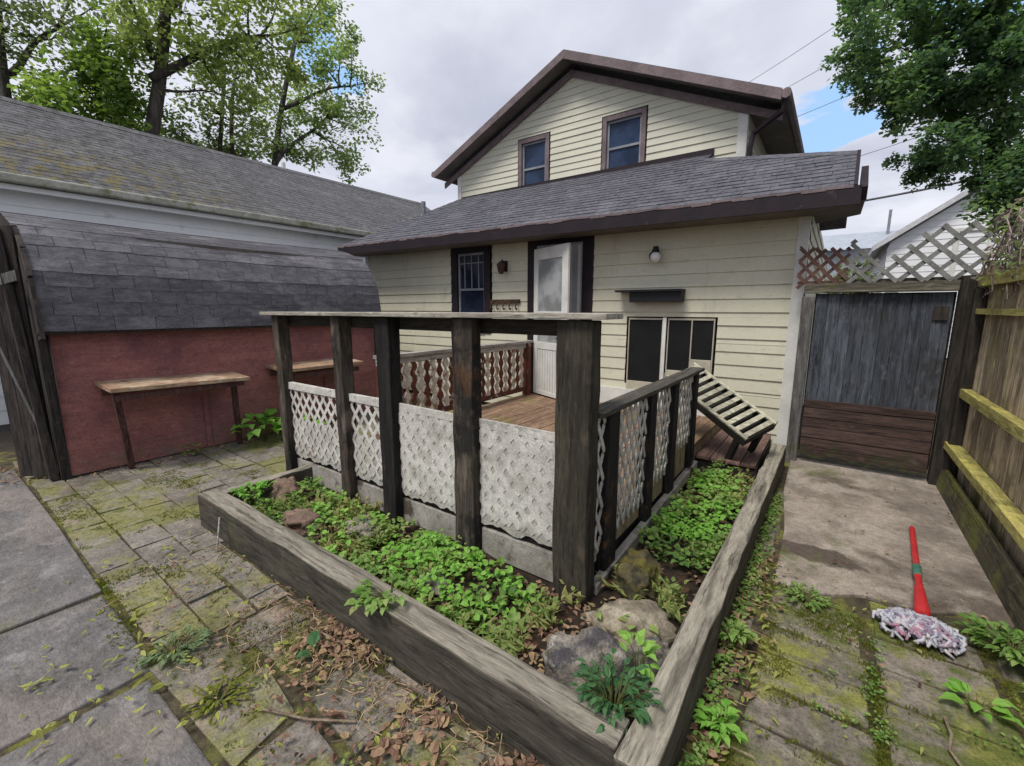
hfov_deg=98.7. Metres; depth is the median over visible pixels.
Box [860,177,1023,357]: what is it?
neighbour house
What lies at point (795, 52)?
utility wire
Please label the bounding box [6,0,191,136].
tree
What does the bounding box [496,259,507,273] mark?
wall lamp
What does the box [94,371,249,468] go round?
wall bench
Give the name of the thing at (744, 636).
weed
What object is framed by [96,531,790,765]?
straw debris
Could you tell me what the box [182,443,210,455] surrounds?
weed
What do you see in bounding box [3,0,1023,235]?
sky
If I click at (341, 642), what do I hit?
twig
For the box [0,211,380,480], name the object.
shed
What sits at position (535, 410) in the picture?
deck
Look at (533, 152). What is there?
window
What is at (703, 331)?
low window
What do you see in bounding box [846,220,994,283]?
trellis
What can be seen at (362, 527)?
rock
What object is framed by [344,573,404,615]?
plant
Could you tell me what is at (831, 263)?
trellis
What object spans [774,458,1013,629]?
concrete path
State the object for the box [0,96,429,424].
garage
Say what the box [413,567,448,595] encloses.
rock
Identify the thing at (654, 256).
wall lamp
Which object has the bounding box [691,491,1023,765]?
path paving
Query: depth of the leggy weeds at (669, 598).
2.44 m
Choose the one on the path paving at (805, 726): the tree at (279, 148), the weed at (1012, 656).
the weed at (1012, 656)
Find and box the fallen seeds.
[12,432,987,765]
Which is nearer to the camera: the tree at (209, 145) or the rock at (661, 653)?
the rock at (661, 653)
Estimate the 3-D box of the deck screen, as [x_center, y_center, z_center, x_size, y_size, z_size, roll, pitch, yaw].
[-0.830,0.304,3.095,3.230,1.589,0.200,7,12,35]
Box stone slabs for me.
[0,470,211,765]
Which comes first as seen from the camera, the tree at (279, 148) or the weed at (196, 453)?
the weed at (196, 453)
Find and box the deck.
[368,393,719,550]
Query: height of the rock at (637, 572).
0.276 m
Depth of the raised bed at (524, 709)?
1.85 m
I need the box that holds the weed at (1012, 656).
[950,612,1023,665]
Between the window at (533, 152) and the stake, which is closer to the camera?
the stake
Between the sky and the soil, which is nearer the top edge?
the sky
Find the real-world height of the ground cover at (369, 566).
0.170 m
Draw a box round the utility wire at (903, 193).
[865,176,991,201]
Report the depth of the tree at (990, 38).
5.29 m
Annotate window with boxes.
[451,245,492,333]
[518,133,550,185]
[601,106,647,169]
[626,318,662,388]
[665,318,692,376]
[689,318,716,373]
[948,226,993,275]
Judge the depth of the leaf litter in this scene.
1.95 m
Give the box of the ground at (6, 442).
[0,358,946,452]
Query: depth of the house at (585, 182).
6.01 m
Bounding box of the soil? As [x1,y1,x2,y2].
[252,459,764,725]
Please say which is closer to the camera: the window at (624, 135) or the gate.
the gate
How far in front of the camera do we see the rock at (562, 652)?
1.73 m
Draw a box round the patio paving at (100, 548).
[13,392,515,765]
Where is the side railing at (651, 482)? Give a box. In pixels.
[593,367,704,594]
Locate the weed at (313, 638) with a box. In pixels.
[294,630,319,658]
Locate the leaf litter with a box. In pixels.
[0,421,987,765]
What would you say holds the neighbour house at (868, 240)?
on the ground at (6, 442)
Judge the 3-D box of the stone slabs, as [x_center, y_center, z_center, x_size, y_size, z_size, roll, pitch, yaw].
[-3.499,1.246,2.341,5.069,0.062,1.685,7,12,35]
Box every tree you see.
[0,0,125,97]
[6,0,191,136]
[11,61,88,112]
[50,0,335,136]
[132,121,264,160]
[161,41,270,158]
[227,0,386,184]
[816,0,1023,230]
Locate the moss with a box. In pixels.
[37,441,1023,765]
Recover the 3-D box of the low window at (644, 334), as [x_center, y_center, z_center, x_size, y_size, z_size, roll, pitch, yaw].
[1.730,-0.371,5.698,0.469,0.932,0.076,7,12,35]
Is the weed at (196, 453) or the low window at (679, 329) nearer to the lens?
the weed at (196, 453)
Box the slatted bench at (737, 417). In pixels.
[666,362,776,459]
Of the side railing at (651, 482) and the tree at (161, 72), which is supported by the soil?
the side railing at (651, 482)
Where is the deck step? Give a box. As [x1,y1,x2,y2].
[696,429,770,476]
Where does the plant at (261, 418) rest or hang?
on the paving bed at (210, 752)
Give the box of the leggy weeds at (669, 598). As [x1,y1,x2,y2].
[251,468,755,657]
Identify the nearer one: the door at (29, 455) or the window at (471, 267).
the door at (29, 455)
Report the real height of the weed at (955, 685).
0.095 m
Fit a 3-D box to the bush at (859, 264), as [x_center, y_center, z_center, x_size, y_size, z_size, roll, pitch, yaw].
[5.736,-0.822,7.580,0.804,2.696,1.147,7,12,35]
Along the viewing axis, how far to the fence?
3.09 m
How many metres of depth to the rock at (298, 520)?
3.00 m
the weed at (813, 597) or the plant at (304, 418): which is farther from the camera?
the plant at (304, 418)
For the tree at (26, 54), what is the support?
on the ground at (6, 442)
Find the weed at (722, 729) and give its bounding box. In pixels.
[692,698,748,747]
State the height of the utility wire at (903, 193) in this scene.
0.759 m
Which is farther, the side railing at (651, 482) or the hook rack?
the hook rack
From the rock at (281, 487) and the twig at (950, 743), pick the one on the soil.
the rock at (281, 487)
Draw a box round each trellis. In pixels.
[795,246,851,288]
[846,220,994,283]
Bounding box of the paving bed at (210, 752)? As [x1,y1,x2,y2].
[0,390,1023,765]
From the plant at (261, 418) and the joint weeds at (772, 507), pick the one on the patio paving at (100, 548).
the joint weeds at (772, 507)
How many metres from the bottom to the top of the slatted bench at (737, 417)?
0.956 m
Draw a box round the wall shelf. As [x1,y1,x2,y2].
[615,289,685,301]
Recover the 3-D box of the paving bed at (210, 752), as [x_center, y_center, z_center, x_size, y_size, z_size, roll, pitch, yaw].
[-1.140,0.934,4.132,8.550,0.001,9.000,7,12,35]
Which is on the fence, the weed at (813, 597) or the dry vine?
the dry vine
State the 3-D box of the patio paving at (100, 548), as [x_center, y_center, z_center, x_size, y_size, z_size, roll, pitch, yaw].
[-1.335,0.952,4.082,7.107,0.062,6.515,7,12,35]
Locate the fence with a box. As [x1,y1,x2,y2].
[936,249,1023,643]
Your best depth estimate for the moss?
2.08 m
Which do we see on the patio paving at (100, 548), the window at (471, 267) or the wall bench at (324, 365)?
the wall bench at (324, 365)
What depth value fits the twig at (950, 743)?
1.62 m
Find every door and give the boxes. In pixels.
[0,225,58,476]
[533,243,570,398]
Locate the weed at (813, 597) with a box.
[775,581,839,611]
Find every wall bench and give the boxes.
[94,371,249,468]
[265,358,363,419]
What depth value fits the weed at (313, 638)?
2.08 m
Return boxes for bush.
[824,257,877,293]
[985,203,1021,239]
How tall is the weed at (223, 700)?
0.062 m
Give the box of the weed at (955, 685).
[940,677,1023,727]
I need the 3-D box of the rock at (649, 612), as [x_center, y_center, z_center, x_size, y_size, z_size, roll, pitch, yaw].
[0.551,1.173,2.094,0.424,0.249,0.356,-3,10,-17]
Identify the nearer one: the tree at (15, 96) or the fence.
the fence
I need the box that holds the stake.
[216,517,220,551]
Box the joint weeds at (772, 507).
[86,449,1023,765]
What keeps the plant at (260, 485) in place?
in the soil
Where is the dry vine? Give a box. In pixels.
[974,189,1023,305]
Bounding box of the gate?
[785,274,980,484]
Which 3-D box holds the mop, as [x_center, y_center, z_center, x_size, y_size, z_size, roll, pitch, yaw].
[2.376,1.109,2.678,0.350,0.111,1.535,7,12,35]
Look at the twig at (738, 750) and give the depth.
1.59 m
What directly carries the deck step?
on the paving bed at (210, 752)
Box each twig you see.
[250,705,356,722]
[308,626,362,668]
[701,745,753,758]
[943,715,961,765]
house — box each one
[338,49,868,447]
[822,209,897,293]
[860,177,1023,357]
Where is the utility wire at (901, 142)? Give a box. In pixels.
[861,102,1015,155]
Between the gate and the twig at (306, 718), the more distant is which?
the gate
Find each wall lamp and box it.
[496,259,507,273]
[649,246,660,262]
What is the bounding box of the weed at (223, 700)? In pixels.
[180,668,256,725]
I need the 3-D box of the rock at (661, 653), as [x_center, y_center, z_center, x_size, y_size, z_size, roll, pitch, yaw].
[0.588,1.205,1.896,0.231,0.161,0.293,7,12,35]
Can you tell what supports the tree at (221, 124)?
on the ground at (6, 442)
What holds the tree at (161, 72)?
on the ground at (6, 442)
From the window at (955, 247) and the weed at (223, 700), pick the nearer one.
the weed at (223, 700)
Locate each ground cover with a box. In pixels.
[239,458,753,637]
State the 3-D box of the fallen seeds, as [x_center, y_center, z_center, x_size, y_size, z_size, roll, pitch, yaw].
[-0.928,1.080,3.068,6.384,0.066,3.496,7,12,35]
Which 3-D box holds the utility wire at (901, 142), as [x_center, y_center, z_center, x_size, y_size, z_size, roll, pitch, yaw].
[8.392,-5.309,9.091,0.011,0.574,10.782,-1,10,-4]
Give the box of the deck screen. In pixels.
[259,312,623,604]
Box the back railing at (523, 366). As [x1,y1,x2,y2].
[373,340,533,433]
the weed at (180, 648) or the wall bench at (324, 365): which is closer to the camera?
the weed at (180, 648)
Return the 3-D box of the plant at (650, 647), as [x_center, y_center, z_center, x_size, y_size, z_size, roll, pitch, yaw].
[0.500,1.107,1.750,0.197,0.176,0.213,3,10,15]
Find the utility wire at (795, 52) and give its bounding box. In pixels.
[750,26,834,81]
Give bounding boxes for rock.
[267,476,303,503]
[278,508,328,535]
[344,514,383,541]
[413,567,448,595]
[541,626,630,712]
[581,598,678,645]
[611,547,662,599]
[626,635,670,690]
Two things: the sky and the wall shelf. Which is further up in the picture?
the sky
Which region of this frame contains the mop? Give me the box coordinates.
[872,526,967,658]
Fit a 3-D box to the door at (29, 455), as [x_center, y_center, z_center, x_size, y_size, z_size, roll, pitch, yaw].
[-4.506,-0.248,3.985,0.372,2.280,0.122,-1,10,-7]
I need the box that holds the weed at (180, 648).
[136,624,211,669]
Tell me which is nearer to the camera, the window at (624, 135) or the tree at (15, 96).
the window at (624, 135)
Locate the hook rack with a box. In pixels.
[490,299,519,310]
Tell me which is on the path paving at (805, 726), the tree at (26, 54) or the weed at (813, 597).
the weed at (813, 597)
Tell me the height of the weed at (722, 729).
0.122 m
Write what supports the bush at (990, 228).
on the ground at (6, 442)
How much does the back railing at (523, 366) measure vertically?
0.839 m
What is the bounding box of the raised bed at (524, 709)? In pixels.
[197,443,785,765]
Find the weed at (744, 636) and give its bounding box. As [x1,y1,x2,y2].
[718,617,757,649]
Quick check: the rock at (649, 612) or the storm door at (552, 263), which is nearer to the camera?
the rock at (649, 612)
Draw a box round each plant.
[228,480,276,504]
[229,408,281,441]
[272,412,326,432]
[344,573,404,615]
[568,648,664,734]
[619,628,660,682]
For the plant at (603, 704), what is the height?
0.248 m

